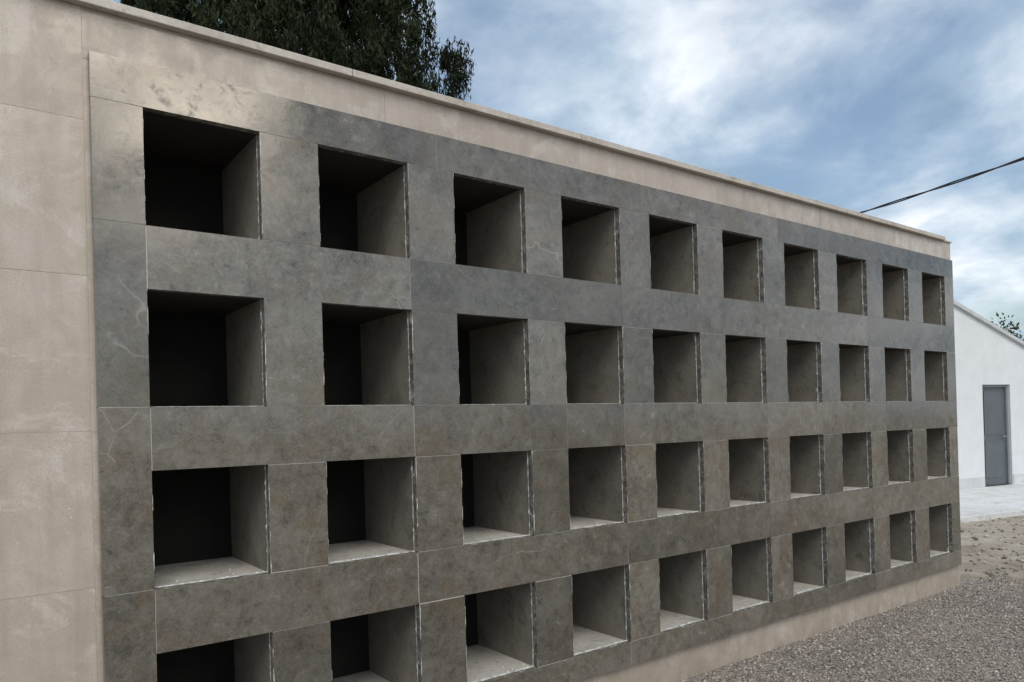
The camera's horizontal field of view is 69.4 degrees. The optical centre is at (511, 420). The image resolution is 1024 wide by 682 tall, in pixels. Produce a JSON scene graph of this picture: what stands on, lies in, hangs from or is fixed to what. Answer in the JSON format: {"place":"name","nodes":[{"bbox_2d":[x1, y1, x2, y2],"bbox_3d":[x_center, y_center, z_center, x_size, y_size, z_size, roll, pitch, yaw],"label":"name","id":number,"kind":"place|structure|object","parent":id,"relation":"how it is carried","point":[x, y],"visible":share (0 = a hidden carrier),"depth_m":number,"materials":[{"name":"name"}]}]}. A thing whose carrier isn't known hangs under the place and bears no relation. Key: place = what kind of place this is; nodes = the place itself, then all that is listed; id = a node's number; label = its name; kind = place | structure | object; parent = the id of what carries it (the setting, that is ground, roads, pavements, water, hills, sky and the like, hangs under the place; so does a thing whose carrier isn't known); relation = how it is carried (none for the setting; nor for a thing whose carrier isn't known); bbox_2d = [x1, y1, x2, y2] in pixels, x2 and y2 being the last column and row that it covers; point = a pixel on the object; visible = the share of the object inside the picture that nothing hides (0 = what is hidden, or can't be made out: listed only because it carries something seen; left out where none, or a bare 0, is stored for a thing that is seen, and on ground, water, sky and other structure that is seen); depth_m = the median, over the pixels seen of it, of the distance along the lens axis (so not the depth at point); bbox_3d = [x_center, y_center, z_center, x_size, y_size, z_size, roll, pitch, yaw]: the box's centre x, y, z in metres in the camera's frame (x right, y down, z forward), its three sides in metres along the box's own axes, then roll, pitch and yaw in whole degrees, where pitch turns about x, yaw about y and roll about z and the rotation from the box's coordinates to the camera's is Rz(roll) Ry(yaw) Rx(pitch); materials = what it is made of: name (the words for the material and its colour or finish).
{"place":"outdoors","nodes":[
{"label":"outdoors","id":0,"kind":"place"},
{"bbox_2d":[110,0,1023,340],"label":"sky","id":1,"kind":"structure","parent":0,"point":[855,105],"materials":[{"name":"blue"}]},
{"bbox_2d":[678,574,1023,681],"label":"gravel yard","id":2,"kind":"structure","parent":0,"point":[963,581],"depth_m":4.98,"materials":[{"name":"grey gravel"}]},
{"bbox_3d":[-0.840,0.064,3.895,11.366,3.148,1.129,-1,0,-36],"label":"columbarium wall","id":3,"kind":"object","parent":2,"relation":"on","visible":0},
{"bbox_2d":[0,0,959,681],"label":"limestone cladding","id":4,"kind":"structure","parent":3,"relation":"attached to","point":[48,516],"depth_m":2.64,"materials":[{"name":"beige stone"}]},
{"bbox_2d":[0,25,384,681],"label":"limestone joints","id":5,"kind":"object","parent":4,"relation":"in","point":[90,387],"visible":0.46,"depth_m":2.67,"materials":[{"name":"beige stone"}]},
{"bbox_2d":[59,0,951,242],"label":"coping","id":6,"kind":"object","parent":3,"relation":"on","point":[170,24],"visible":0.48,"depth_m":3.49,"materials":[{"name":"stone"}]},
{"bbox_2d":[88,50,961,681],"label":"grey stone slabs","id":7,"kind":"structure","parent":3,"relation":"attached to","point":[292,424],"depth_m":3.54,"materials":[{"name":"grey stone"}]},
{"bbox_2d":[91,96,959,667],"bbox_3d":[1.288,-0.011,4.700,6.886,2.771,0.001,-1,0,-36],"label":"grout bed","id":8,"kind":"object","parent":7,"relation":"attached to","point":[459,454],"visible":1,"depth_m":3.49,"materials":[{"name":"grey concrete"}]},
{"bbox_2d":[143,111,947,681],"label":"niches","id":9,"kind":"object","parent":3,"relation":"attached to","point":[205,351],"visible":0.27,"depth_m":3.90,"materials":[{"name":"concrete"}]},
{"bbox_2d":[176,404,928,679],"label":"mortar crumbs","id":10,"kind":"object","parent":9,"relation":"on","point":[575,526],"visible":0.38,"depth_m":3.96,"materials":[{"name":"grey concrete"}]},
{"bbox_2d":[144,135,952,681],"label":"chipped mortar edges","id":11,"kind":"object","parent":3,"relation":"attached to","point":[626,465],"visible":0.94,"depth_m":4.25,"materials":[{"name":"grey concrete"}]},
{"bbox_2d":[959,483,1023,522],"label":"pavement","id":12,"kind":"structure","parent":0,"point":[989,503],"depth_m":12.10,"materials":[{"name":"white concrete"}]},
{"bbox_2d":[960,484,1023,585],"bbox_3d":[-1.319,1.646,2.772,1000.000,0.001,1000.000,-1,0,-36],"label":"ground","id":13,"kind":"structure","parent":0,"point":[980,568],"depth_m":8.57,"materials":[{"name":"soil"}]},
{"bbox_2d":[118,0,474,99],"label":"cypress tree","id":14,"kind":"object","parent":13,"relation":"on","point":[329,31],"visible":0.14,"depth_m":12.06,"materials":[{"name":"green plant"}]},
{"bbox_2d":[954,306,1023,484],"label":"walls","id":15,"kind":"structure","parent":13,"relation":"on","point":[985,354],"depth_m":14.66,"materials":[{"name":"white paint"}]},
{"bbox_2d":[953,299,1023,346],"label":"roof","id":16,"kind":"structure","parent":15,"relation":"on","point":[988,322],"depth_m":14.73,"materials":[{"name":"metal"}]},
{"bbox_2d":[959,473,1023,488],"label":"splash band","id":17,"kind":"object","parent":15,"relation":"attached to","point":[968,483],"visible":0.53,"depth_m":14.56,"materials":[{"name":"paint"}]},
{"bbox_2d":[982,385,1009,483],"bbox_3d":[9.725,0.285,14.960,0.880,2.030,0.090,-1,0,-25],"label":"door frame","id":18,"kind":"object","parent":15,"relation":"attached to","point":[1006,434],"visible":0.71,"depth_m":15.10,"materials":[{"name":"grey metal"}]},
{"bbox_2d":[982,387,1006,485],"bbox_3d":[9.721,0.310,14.968,0.780,1.980,0.052,-1,0,-25],"label":"door","id":19,"kind":"structure","parent":18,"relation":"in","point":[994,433],"depth_m":14.96,"materials":[{"name":"paint"}]},
{"bbox_2d":[961,516,1023,581],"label":"scattered stones","id":20,"kind":"object","parent":13,"relation":"on","point":[992,548],"visible":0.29,"depth_m":8.42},
{"bbox_2d":[991,313,1023,340],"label":"distant trees","id":21,"kind":"object","parent":13,"relation":"on","point":[1016,327],"visible":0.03,"depth_m":29.17,"materials":[{"name":"green plant"}]},
{"bbox_3d":[6.014,-2.337,27.203,0.328,8.200,1.000,-1,0,-36],"label":"utility pole","id":22,"kind":"object","parent":13,"relation":"on","visible":0},
{"bbox_2d":[860,157,1023,212],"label":"power cable","id":23,"kind":"object","parent":22,"relation":"attached to","point":[957,181],"visible":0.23,"depth_m":17.45,"materials":[{"name":"rubber"}]}
]}

